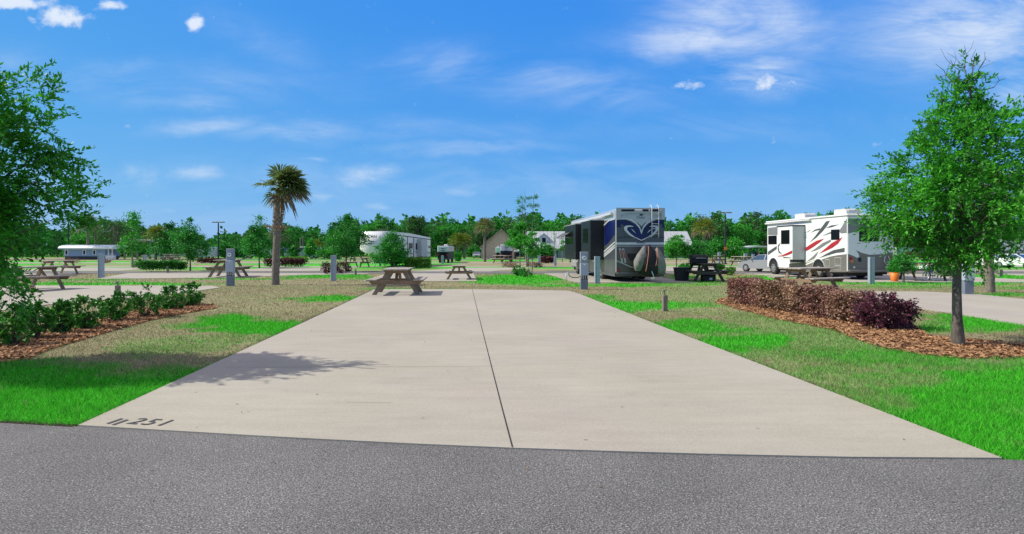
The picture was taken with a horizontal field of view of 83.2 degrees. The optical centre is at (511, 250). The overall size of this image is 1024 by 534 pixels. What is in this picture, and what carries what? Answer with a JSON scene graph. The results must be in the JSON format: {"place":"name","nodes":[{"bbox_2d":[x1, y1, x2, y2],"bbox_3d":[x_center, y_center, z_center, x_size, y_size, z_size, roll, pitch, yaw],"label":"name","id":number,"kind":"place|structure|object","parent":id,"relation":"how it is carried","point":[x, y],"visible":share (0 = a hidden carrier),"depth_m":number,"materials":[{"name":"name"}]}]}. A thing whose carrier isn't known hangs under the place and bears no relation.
{"place":"outdoors","nodes":[
{"label":"outdoors","id":0,"kind":"place"},
{"bbox_2d":[5,259,941,259],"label":"road","id":1,"kind":"structure","parent":0,"point":[358,259],"depth_m":93.60,"materials":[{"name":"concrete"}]},
{"bbox_2d":[58,245,125,259],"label":"cottage","id":2,"kind":"structure","parent":1,"relation":"on","point":[87,252],"depth_m":92.10,"materials":[{"name":"blue"}]},
{"bbox_2d":[9,262,951,262],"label":"path","id":3,"kind":"structure","parent":0,"point":[358,262],"depth_m":70.49,"materials":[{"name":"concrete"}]},
{"bbox_2d":[437,244,453,262],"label":"travel trailer","id":4,"kind":"object","parent":3,"relation":"on","point":[446,251],"visible":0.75,"depth_m":67.51,"materials":[{"name":"white metal"}]},
{"bbox_2d":[479,229,517,258],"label":"gabled building","id":5,"kind":"structure","parent":0,"point":[498,238],"depth_m":104.00,"materials":[{"name":"beige paint"}]},
{"bbox_2d":[0,423,1023,533],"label":"road","id":6,"kind":"structure","parent":0,"point":[72,480],"depth_m":3.57,"materials":[{"name":"grey asphalt"}]},
{"bbox_2d":[0,251,1023,459],"bbox_3d":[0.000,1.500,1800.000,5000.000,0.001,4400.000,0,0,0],"label":"ground","id":7,"kind":"structure","parent":0,"point":[287,281],"depth_m":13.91,"materials":[{"name":"green plant"}]},
{"bbox_2d":[19,225,48,256],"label":"woodland tree","id":8,"kind":"object","parent":7,"relation":"on","point":[38,242],"visible":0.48,"depth_m":126.26,"materials":[{"name":"green plant"}]},
{"bbox_2d":[0,420,77,426],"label":"soil edge","id":9,"kind":"object","parent":7,"relation":"on","point":[46,423],"visible":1,"depth_m":4.95,"materials":[{"name":"brown soil"}]},
{"bbox_2d":[41,230,66,256],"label":"woodland tree","id":10,"kind":"object","parent":7,"relation":"on","point":[61,238],"visible":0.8,"depth_m":124.84,"materials":[{"name":"green plant"}]},
{"bbox_2d":[0,58,114,321],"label":"oak tree","id":11,"kind":"object","parent":7,"relation":"on","point":[14,201],"visible":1,"depth_m":7.56,"materials":[{"name":"green plant"}]},
{"bbox_2d":[65,231,95,244],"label":"tree","id":12,"kind":"object","parent":7,"relation":"on","point":[82,240],"visible":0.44,"depth_m":103.35,"materials":[{"name":"green plant"}]},
{"bbox_2d":[25,267,169,270],"bbox_3d":[-33.338,1.507,45.750,9.713,0.050,8.500,0,0,0],"label":"pad","id":13,"kind":"object","parent":7,"relation":"on","point":[106,269],"visible":0.42,"depth_m":44.60,"materials":[{"name":"concrete"}]},
{"bbox_2d":[98,254,104,277],"bbox_3d":[-22.378,0.848,31.395,0.290,1.305,0.173,0,0,-9],"label":"utility post","id":14,"kind":"object","parent":7,"relation":"on","point":[101,265],"visible":1,"depth_m":31.33,"materials":[{"name":"grey metal"}]},
{"bbox_2d":[66,214,149,257],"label":"tall tree","id":15,"kind":"object","parent":7,"relation":"on","point":[110,233],"visible":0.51,"depth_m":116.73,"materials":[{"name":"green plant"}]},
{"bbox_2d":[0,302,217,362],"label":"mulch","id":16,"kind":"object","parent":7,"relation":"on","point":[12,348],"visible":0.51,"depth_m":10.17,"materials":[{"name":"brown wood"}]},
{"bbox_2d":[0,302,34,344],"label":"shrub","id":17,"kind":"object","parent":16,"relation":"on","point":[18,329],"visible":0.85,"depth_m":9.04,"materials":[{"name":"green plant"}]},
{"bbox_2d":[24,299,57,337],"bbox_3d":[-8.057,1.169,9.804,0.548,0.712,0.551,0,0,0],"label":"shrub","id":18,"kind":"object","parent":16,"relation":"on","point":[49,317],"visible":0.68,"depth_m":9.79,"materials":[{"name":"green plant"}]},
{"bbox_2d":[43,298,76,332],"bbox_3d":[-8.120,1.198,10.396,0.490,0.704,0.468,0,0,0],"label":"shrub","id":19,"kind":"object","parent":16,"relation":"on","point":[64,313],"visible":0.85,"depth_m":10.35,"materials":[{"name":"green plant"}]},
{"bbox_2d":[69,294,109,329],"bbox_3d":[-8.090,1.188,11.021,0.674,0.747,0.709,0,0,24],"label":"shrub","id":20,"kind":"object","parent":16,"relation":"on","point":[81,318],"visible":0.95,"depth_m":10.93,"materials":[{"name":"green plant"}]},
{"bbox_2d":[100,289,132,320],"bbox_3d":[-8.371,1.165,12.230,0.640,0.686,0.635,0,0,0],"label":"shrub","id":21,"kind":"object","parent":16,"relation":"on","point":[115,301],"visible":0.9,"depth_m":12.16,"materials":[{"name":"green plant"}]},
{"bbox_2d":[125,282,166,315],"bbox_3d":[-8.247,1.105,13.016,0.875,0.805,0.791,0,0,36],"label":"shrub","id":22,"kind":"object","parent":16,"relation":"on","point":[141,302],"visible":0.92,"depth_m":12.89,"materials":[{"name":"green plant"}]},
{"bbox_2d":[159,284,184,308],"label":"shrub","id":23,"kind":"object","parent":16,"relation":"on","point":[174,303],"visible":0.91,"depth_m":14.43,"materials":[{"name":"green plant"}]},
{"bbox_2d":[179,281,206,305],"bbox_3d":[-8.602,1.177,15.499,0.742,0.771,0.742,0,0,0],"label":"shrub","id":24,"kind":"object","parent":16,"relation":"on","point":[190,299],"visible":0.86,"depth_m":15.42,"materials":[{"name":"green plant"}]},
{"bbox_2d":[0,285,219,310],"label":"neighbour pad","id":25,"kind":"object","parent":7,"relation":"on","point":[50,294],"visible":0.35,"depth_m":20.73,"materials":[{"name":"concrete"}]},
{"bbox_2d":[2,266,77,288],"bbox_3d":[-18.060,1.041,21.599,1.891,0.879,2.144,0,0,10],"label":"picnic table","id":26,"kind":"object","parent":25,"relation":"on","point":[56,276],"visible":0.63,"depth_m":22.16,"materials":[{"name":"brown wood"}]},
{"bbox_2d":[115,210,149,266],"bbox_3d":[-32.918,-1.054,50.006,3.210,5.115,2.490,0,0,39],"label":"tree","id":27,"kind":"object","parent":7,"relation":"on","point":[134,247],"visible":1,"depth_m":49.76,"materials":[{"name":"green plant"}]},
{"bbox_2d":[141,224,166,259],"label":"palm tree","id":28,"kind":"object","parent":7,"relation":"on","point":[155,228],"visible":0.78,"depth_m":89.51,"materials":[{"name":"green plant"}]},
{"bbox_2d":[139,259,188,271],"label":"hedge","id":29,"kind":"object","parent":7,"relation":"on","point":[172,264],"visible":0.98,"depth_m":40.17,"materials":[{"name":"green plant"}]},
{"bbox_2d":[146,229,185,259],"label":"tree","id":30,"kind":"object","parent":7,"relation":"on","point":[163,247],"visible":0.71,"depth_m":89.08,"materials":[{"name":"green plant"}]},
{"bbox_2d":[151,247,219,259],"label":"hedge","id":31,"kind":"object","parent":7,"relation":"on","point":[214,251],"visible":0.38,"depth_m":93.10,"materials":[{"name":"plant"}]},
{"bbox_2d":[168,216,214,270],"bbox_3d":[-23.551,-0.494,42.123,3.655,3.992,4.159,0,0,0],"label":"tree","id":32,"kind":"object","parent":7,"relation":"on","point":[190,245],"visible":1,"depth_m":41.84,"materials":[{"name":"green plant"}]},
{"bbox_2d":[213,241,236,258],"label":"tree","id":33,"kind":"object","parent":7,"relation":"on","point":[223,247],"visible":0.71,"depth_m":95.80,"materials":[{"name":"green plant"}]},
{"bbox_2d":[226,249,234,285],"bbox_3d":[-11.874,0.713,24.301,0.314,1.573,0.274,0,0,-7],"label":"power pedestal","id":34,"kind":"object","parent":7,"relation":"on","point":[230,267],"visible":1,"depth_m":24.23,"materials":[{"name":"grey metal"}]},
{"bbox_2d":[98,273,367,278],"bbox_3d":[-17.040,1.505,33.750,15.878,0.050,7.500,0,0,0],"label":"pad","id":35,"kind":"object","parent":7,"relation":"on","point":[159,275],"visible":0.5,"depth_m":33.92,"materials":[{"name":"concrete"}]},
{"bbox_2d":[202,259,252,276],"bbox_3d":[-15.994,1.002,32.529,2.055,0.955,2.331,0,0,-11],"label":"picnic table","id":36,"kind":"object","parent":35,"relation":"on","point":[223,267],"visible":0.71,"depth_m":31.90,"materials":[{"name":"brown wood"}]},
{"bbox_2d":[237,212,281,267],"bbox_3d":[-21.216,-0.842,48.044,3.964,4.689,3.638,0,0,15],"label":"tree","id":37,"kind":"object","parent":7,"relation":"on","point":[263,244],"visible":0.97,"depth_m":47.79,"materials":[{"name":"green plant"}]},
{"bbox_2d":[250,163,313,284],"bbox_3d":[-9.873,-1.141,24.992,2.373,5.285,2.587,0,0,0],"label":"palm tree","id":38,"kind":"object","parent":7,"relation":"on","point":[290,179],"visible":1,"depth_m":24.79,"materials":[{"name":"green plant"}]},
{"bbox_2d":[263,257,304,266],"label":"hedge","id":39,"kind":"object","parent":7,"relation":"on","point":[291,261],"visible":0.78,"depth_m":51.74,"materials":[{"name":"red plant"}]},
{"bbox_2d":[282,225,306,256],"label":"woodland tree","id":40,"kind":"object","parent":7,"relation":"on","point":[293,240],"visible":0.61,"depth_m":131.37,"materials":[{"name":"green plant"}]},
{"bbox_2d":[238,267,359,270],"bbox_3d":[-16.838,1.507,45.750,8.713,0.050,8.500,0,0,0],"label":"pad","id":41,"kind":"object","parent":7,"relation":"on","point":[292,269],"visible":0.5,"depth_m":44.60,"materials":[{"name":"concrete"}]},
{"bbox_2d":[284,247,321,258],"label":"motor coach","id":42,"kind":"object","parent":7,"relation":"on","point":[300,249],"visible":0.54,"depth_m":103.82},
{"bbox_2d":[301,237,318,258],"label":"tree","id":43,"kind":"object","parent":7,"relation":"on","point":[310,245],"visible":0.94,"depth_m":103.33,"materials":[{"name":"green plant"}]},
{"bbox_2d":[315,243,342,258],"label":"tree","id":44,"kind":"object","parent":7,"relation":"on","point":[325,253],"visible":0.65,"depth_m":95.31,"materials":[{"name":"green plant"}]},
{"bbox_2d":[317,221,353,258],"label":"tall tree","id":45,"kind":"object","parent":7,"relation":"on","point":[333,226],"visible":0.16,"depth_m":99.33,"materials":[{"name":"green plant"}]},
{"bbox_2d":[319,212,373,270],"bbox_3d":[-11.714,-0.605,40.802,3.630,4.216,3.554,0,0,0],"label":"tree","id":46,"kind":"object","parent":7,"relation":"on","point":[339,246],"visible":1,"depth_m":40.53,"materials":[{"name":"green plant"}]},
{"bbox_2d":[368,216,396,231],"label":"woodland tree","id":47,"kind":"object","parent":7,"relation":"on","point":[386,221],"visible":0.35,"depth_m":127.82,"materials":[{"name":"green plant"}]},
{"bbox_2d":[367,226,413,266],"bbox_3d":[-10.131,-0.236,48.518,3.962,3.558,4.372,0,0,0],"label":"tree","id":48,"kind":"object","parent":7,"relation":"on","point":[398,256],"visible":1,"depth_m":47.90,"materials":[{"name":"green plant"}]},
{"bbox_2d":[360,230,430,266],"bbox_3d":[-10.791,-0.159,55.426,2.995,3.335,12.053,0,0,12],"label":"fifth wheel trailer","id":49,"kind":"object","parent":7,"relation":"on","point":[419,246],"visible":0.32,"depth_m":54.71,"materials":[{"name":"white paint"}]},
{"bbox_2d":[405,215,428,236],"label":"tall tree","id":50,"kind":"object","parent":7,"relation":"on","point":[418,223],"visible":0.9,"depth_m":117.26,"materials":[{"name":"green plant"}]},
{"bbox_2d":[403,256,431,267],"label":"hedge","id":51,"kind":"object","parent":7,"relation":"on","point":[412,261],"visible":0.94,"depth_m":48.57,"materials":[{"name":"green plant"}]},
{"bbox_2d":[364,273,476,280],"bbox_3d":[-4.852,1.505,32.500,5.531,0.050,9.897,0,0,-5],"label":"pad","id":52,"kind":"object","parent":7,"relation":"on","point":[443,277],"visible":0.5,"depth_m":32.62,"materials":[{"name":"concrete"}]},
{"bbox_2d":[444,265,473,279],"bbox_3d":[-2.738,1.125,29.867,1.529,0.710,1.734,0,0,-5],"label":"picnic table","id":53,"kind":"object","parent":52,"relation":"on","point":[450,273],"visible":1,"depth_m":29.28,"materials":[{"name":"brown wood"}]},
{"bbox_2d":[422,223,445,256],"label":"woodland tree","id":54,"kind":"object","parent":7,"relation":"on","point":[431,231],"visible":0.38,"depth_m":128.52,"materials":[{"name":"green plant"}]},
{"bbox_2d":[429,223,458,255],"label":"woodland tree","id":55,"kind":"object","parent":7,"relation":"on","point":[441,229],"visible":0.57,"depth_m":131.11,"materials":[{"name":"green plant"}]},
{"bbox_2d":[448,232,466,255],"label":"palm tree","id":56,"kind":"object","parent":7,"relation":"on","point":[456,236],"visible":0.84,"depth_m":103.27,"materials":[{"name":"green plant"}]},
{"bbox_2d":[442,223,476,254],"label":"woodland tree","id":57,"kind":"object","parent":7,"relation":"on","point":[456,229],"visible":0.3,"depth_m":129.77,"materials":[{"name":"green plant"}]},
{"bbox_2d":[454,232,472,258],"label":"palm tree","id":58,"kind":"object","parent":7,"relation":"on","point":[466,237],"visible":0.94,"depth_m":103.39,"materials":[{"name":"green plant"}]},
{"bbox_2d":[424,268,527,270],"bbox_3d":[-2.542,1.507,45.148,5.261,0.050,11.824,0,0,22],"label":"pad","id":59,"kind":"object","parent":7,"relation":"on","point":[484,269],"visible":0.57,"depth_m":44.60,"materials":[{"name":"concrete"}]},
{"bbox_2d":[459,222,492,248],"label":"woodland tree","id":60,"kind":"object","parent":7,"relation":"on","point":[479,237],"visible":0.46,"depth_m":125.49,"materials":[{"name":"green plant"}]},
{"bbox_2d":[475,217,495,261],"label":"palm tree","id":61,"kind":"object","parent":7,"relation":"on","point":[484,222],"visible":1,"depth_m":74.84,"materials":[{"name":"green plant"}]},
{"bbox_2d":[499,213,533,236],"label":"woodland tree","id":62,"kind":"object","parent":7,"relation":"on","point":[508,226],"visible":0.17,"depth_m":127.38,"materials":[{"name":"green plant"}]},
{"bbox_2d":[504,218,534,265],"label":"tree","id":63,"kind":"object","parent":7,"relation":"on","point":[515,242],"visible":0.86,"depth_m":51.67,"materials":[{"name":"green plant"}]},
{"bbox_2d":[20,206,1023,255],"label":"woodland","id":64,"kind":"object","parent":7,"relation":"on","point":[318,230],"visible":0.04,"depth_m":150.29,"materials":[{"name":"green plant"}]},
{"bbox_2d":[513,189,539,265],"bbox_3d":[1.485,-2.101,53.425,2.794,7.222,1.493,0,0,0],"label":"sapling","id":65,"kind":"object","parent":7,"relation":"on","point":[529,216],"visible":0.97,"depth_m":53.41,"materials":[{"name":"green plant"}]},
{"bbox_2d":[519,231,541,270],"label":"tree","id":66,"kind":"object","parent":7,"relation":"on","point":[530,248],"visible":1,"depth_m":42.00,"materials":[{"name":"green plant"}]},
{"bbox_2d":[78,289,1001,458],"bbox_3d":[-0.762,1.501,13.037,7.276,0.050,18.568,0,0,-5],"label":"concrete pad","id":67,"kind":"object","parent":7,"relation":"on","point":[579,372],"visible":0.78,"depth_m":6.03,"materials":[{"name":"beige concrete"}]},
{"bbox_2d":[366,267,427,294],"bbox_3d":[-3.904,1.044,19.794,1.858,0.863,2.107,0,0,-5],"label":"picnic table","id":68,"kind":"object","parent":67,"relation":"on","point":[386,279],"visible":0.99,"depth_m":19.10,"materials":[{"name":"brown wood"}]},
{"bbox_2d":[534,241,557,258],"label":"tree","id":69,"kind":"object","parent":7,"relation":"on","point":[547,250],"visible":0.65,"depth_m":103.10,"materials":[{"name":"green plant"}]},
{"bbox_2d":[580,252,588,289],"bbox_3d":[2.766,0.778,22.107,0.310,1.444,0.274,0,0,0],"label":"power pedestal","id":70,"kind":"object","parent":7,"relation":"on","point":[584,269],"visible":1,"depth_m":22.03,"materials":[{"name":"grey metal"}]},
{"bbox_2d":[594,256,599,283],"bbox_3d":[3.837,0.887,25.962,0.255,1.226,0.152,0,0,-9],"label":"utility post","id":71,"kind":"object","parent":7,"relation":"on","point":[596,269],"visible":0.99,"depth_m":25.90,"materials":[{"name":"grey metal"}]},
{"bbox_2d":[544,273,695,282],"bbox_3d":[5.324,1.505,31.900,5.580,0.050,11.105,0,0,-5],"label":"pad","id":72,"kind":"object","parent":7,"relation":"on","point":[611,279],"visible":0.43,"depth_m":29.26,"materials":[{"name":"concrete"}]},
{"bbox_2d":[556,205,664,278],"bbox_3d":[5.046,-0.342,32.135,3.760,3.655,12.200,0,0,-5],"label":"motor coach","id":73,"kind":"object","parent":72,"relation":"on","point":[616,240],"visible":0.85,"depth_m":27.18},
{"bbox_2d":[634,244,665,278],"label":"covered bicycles","id":74,"kind":"object","parent":73,"relation":"attached to","point":[649,261],"visible":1,"depth_m":26.27,"materials":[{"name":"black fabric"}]},
{"bbox_2d":[673,267,689,280],"bbox_3d":[8.308,1.167,28.225,0.680,0.665,0.550,0,0,-5],"label":"storage bin","id":75,"kind":"object","parent":72,"relation":"on","point":[681,274],"visible":0.97,"depth_m":27.98,"materials":[{"name":"black plastic"}]},
{"bbox_2d":[664,234,692,266],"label":"tree","id":76,"kind":"object","parent":7,"relation":"on","point":[674,246],"visible":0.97,"depth_m":49.54,"materials":[{"name":"green plant"}]},
{"bbox_2d":[690,216,717,252],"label":"palm tree","id":77,"kind":"object","parent":7,"relation":"on","point":[705,222],"visible":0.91,"depth_m":68.91,"materials":[{"name":"green plant"}]},
{"bbox_2d":[685,263,731,281],"bbox_3d":[9.328,1.061,28.124,1.891,0.879,2.144,0,0,-5],"label":"picnic table","id":78,"kind":"object","parent":7,"relation":"on","point":[706,270],"visible":0.88,"depth_m":27.41,"materials":[{"name":"brown wood"}]},
{"bbox_2d":[689,255,707,262],"bbox_3d":[9.111,0.416,28.089,0.780,0.403,0.553,0,0,-5],"label":"grill","id":79,"kind":"object","parent":78,"relation":"on","point":[698,258],"visible":0.98,"depth_m":27.91,"materials":[{"name":"black metal"}]},
{"bbox_2d":[684,214,733,242],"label":"woodland tree","id":80,"kind":"object","parent":7,"relation":"on","point":[718,231],"visible":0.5,"depth_m":123.78,"materials":[{"name":"green plant"}]},
{"bbox_2d":[705,235,731,258],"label":"tree","id":81,"kind":"object","parent":7,"relation":"on","point":[717,246],"visible":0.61,"depth_m":78.80,"materials":[{"name":"green plant"}]},
{"bbox_2d":[666,267,782,270],"bbox_3d":[14.578,1.507,46.750,11.881,0.050,10.500,0,0,0],"label":"pad","id":82,"kind":"object","parent":7,"relation":"on","point":[696,268],"visible":0.14,"depth_m":44.60,"materials":[{"name":"concrete"}]},
{"bbox_2d":[681,237,715,260],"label":"tree","id":83,"kind":"object","parent":82,"relation":"on","point":[700,247],"visible":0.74,"depth_m":49.55,"materials":[{"name":"green plant"}]},
{"bbox_2d":[710,220,742,256],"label":"woodland tree","id":84,"kind":"object","parent":7,"relation":"on","point":[732,230],"visible":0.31,"depth_m":126.11,"materials":[{"name":"green plant"}]},
{"bbox_2d":[720,236,750,259],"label":"tree","id":85,"kind":"object","parent":7,"relation":"on","point":[736,245],"visible":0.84,"depth_m":78.94,"materials":[{"name":"green plant"}]},
{"bbox_2d":[728,222,762,251],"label":"woodland tree","id":86,"kind":"object","parent":7,"relation":"on","point":[748,232],"visible":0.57,"depth_m":127.52,"materials":[{"name":"green plant"}]},
{"bbox_2d":[735,208,767,251],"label":"woodland tree","id":87,"kind":"object","parent":7,"relation":"on","point":[757,215],"visible":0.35,"depth_m":135.77,"materials":[{"name":"green plant"}]},
{"bbox_2d":[749,214,775,250],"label":"woodland tree","id":88,"kind":"object","parent":7,"relation":"on","point":[764,227],"visible":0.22,"depth_m":130.71,"materials":[{"name":"green plant"}]},
{"bbox_2d":[767,267,850,288],"bbox_3d":[10.755,1.052,20.930,2.089,0.856,1.841,0,0,-28],"label":"picnic table","id":89,"kind":"object","parent":7,"relation":"on","point":[806,278],"visible":0.97,"depth_m":20.77,"materials":[{"name":"brown wood"}]},
{"bbox_2d":[715,297,1023,358],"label":"mulch","id":90,"kind":"object","parent":7,"relation":"on","point":[913,345],"visible":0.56,"depth_m":9.59,"materials":[{"name":"brown wood"}]},
{"bbox_2d":[725,276,875,320],"bbox_3d":[6.781,1.105,14.108,1.055,0.825,4.950,0,0,-9],"label":"hedge","id":91,"kind":"object","parent":90,"relation":"on","point":[832,301],"visible":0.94,"depth_m":13.36,"materials":[{"name":"brown plant"}]},
{"bbox_2d":[849,290,925,329],"bbox_3d":[7.168,1.212,11.072,1.295,0.903,1.106,0,0,0],"label":"shrub","id":92,"kind":"object","parent":90,"relation":"on","point":[871,311],"visible":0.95,"depth_m":10.86,"materials":[{"name":"purple plant"}]},
{"bbox_2d":[844,41,1023,344],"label":"oak tree","id":93,"kind":"object","parent":90,"relation":"on","point":[1000,212],"visible":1,"depth_m":8.88,"materials":[{"name":"green plant"}]},
{"bbox_2d":[868,257,874,283],"bbox_3d":[16.029,0.900,25.714,0.267,1.200,0.159,0,0,-9],"label":"utility post","id":94,"kind":"object","parent":7,"relation":"on","point":[871,270],"visible":0.94,"depth_m":25.65,"materials":[{"name":"grey metal"}]},
{"bbox_2d":[754,274,1023,282],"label":"pad","id":95,"kind":"object","parent":7,"relation":"on","point":[909,278],"visible":0.5,"depth_m":29.26,"materials":[{"name":"concrete"}]},
{"bbox_2d":[765,209,892,277],"bbox_3d":[17.438,-0.345,32.873,3.337,3.662,7.916,0,0,-5],"label":"motorhome","id":96,"kind":"object","parent":95,"relation":"on","point":[806,240],"visible":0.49,"depth_m":30.74,"materials":[{"name":"white paint"}]},
{"bbox_2d":[896,262,949,280],"bbox_3d":[20.312,1.041,28.541,2.144,0.879,1.891,0,0,8],"label":"picnic table","id":97,"kind":"object","parent":95,"relation":"on","point":[915,279],"visible":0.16,"depth_m":28.09,"materials":[{"name":"brown wood"}]},
{"bbox_2d":[886,251,920,282],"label":"tree","id":98,"kind":"object","parent":7,"relation":"on","point":[895,266],"visible":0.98,"depth_m":26.42,"materials":[{"name":"green plant"}]},
{"bbox_2d":[855,291,1023,324],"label":"neighbour pad","id":99,"kind":"object","parent":7,"relation":"on","point":[1001,309],"visible":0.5,"depth_m":15.75,"materials":[{"name":"concrete"}]},
{"bbox_2d":[962,265,974,293],"bbox_3d":[15.463,0.857,19.542,0.310,1.287,0.273,0,0,10],"label":"power pedestal","id":100,"kind":"object","parent":99,"relation":"on","point":[967,287],"visible":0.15,"depth_m":19.47,"materials":[{"name":"grey metal"}]},
{"bbox_2d":[969,163,1011,292],"bbox_3d":[16.924,-0.891,20.582,2.147,4.785,2.181,0,0,26],"label":"palm tree","id":101,"kind":"object","parent":7,"relation":"on","point":[989,287],"visible":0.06,"depth_m":20.48,"materials":[{"name":"green plant"}]},
{"bbox_2d":[0,0,1023,248],"label":"sky","id":102,"kind":"structure","parent":0,"point":[392,109],"materials":[{"name":"blue"}]},
{"bbox_2d":[9,266,1022,266],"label":"path","id":103,"kind":"structure","parent":0,"point":[403,266],"depth_m":53.03,"materials":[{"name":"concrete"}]},
{"bbox_2d":[24,271,1023,273],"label":"cross road","id":104,"kind":"structure","parent":0,"point":[482,272],"depth_m":38.67,"materials":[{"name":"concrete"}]},
{"bbox_2d":[738,254,786,271],"bbox_3d":[17.545,0.874,39.609,1.772,1.207,3.902,0,0,-27],"label":"parked car","id":105,"kind":"object","parent":104,"relation":"on","point":[758,262],"visible":0.56,"depth_m":39.66,"materials":[{"name":"silver metal"}]},
{"bbox_2d":[523,231,694,257],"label":"house","id":106,"kind":"structure","parent":0,"point":[545,236],"depth_m":114.56,"materials":[{"name":"grey"}]},
{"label":"far pad","id":107,"kind":"structure","parent":0,"visible":0},
{"bbox_2d":[37,260,82,273],"bbox_3d":[-28.376,1.060,36.096,1.808,0.840,2.051,0,0,15],"label":"picnic table","id":108,"kind":"object","parent":107,"relation":"on","point":[65,263],"visible":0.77,"depth_m":36.56,"materials":[{"name":"brown wood"}]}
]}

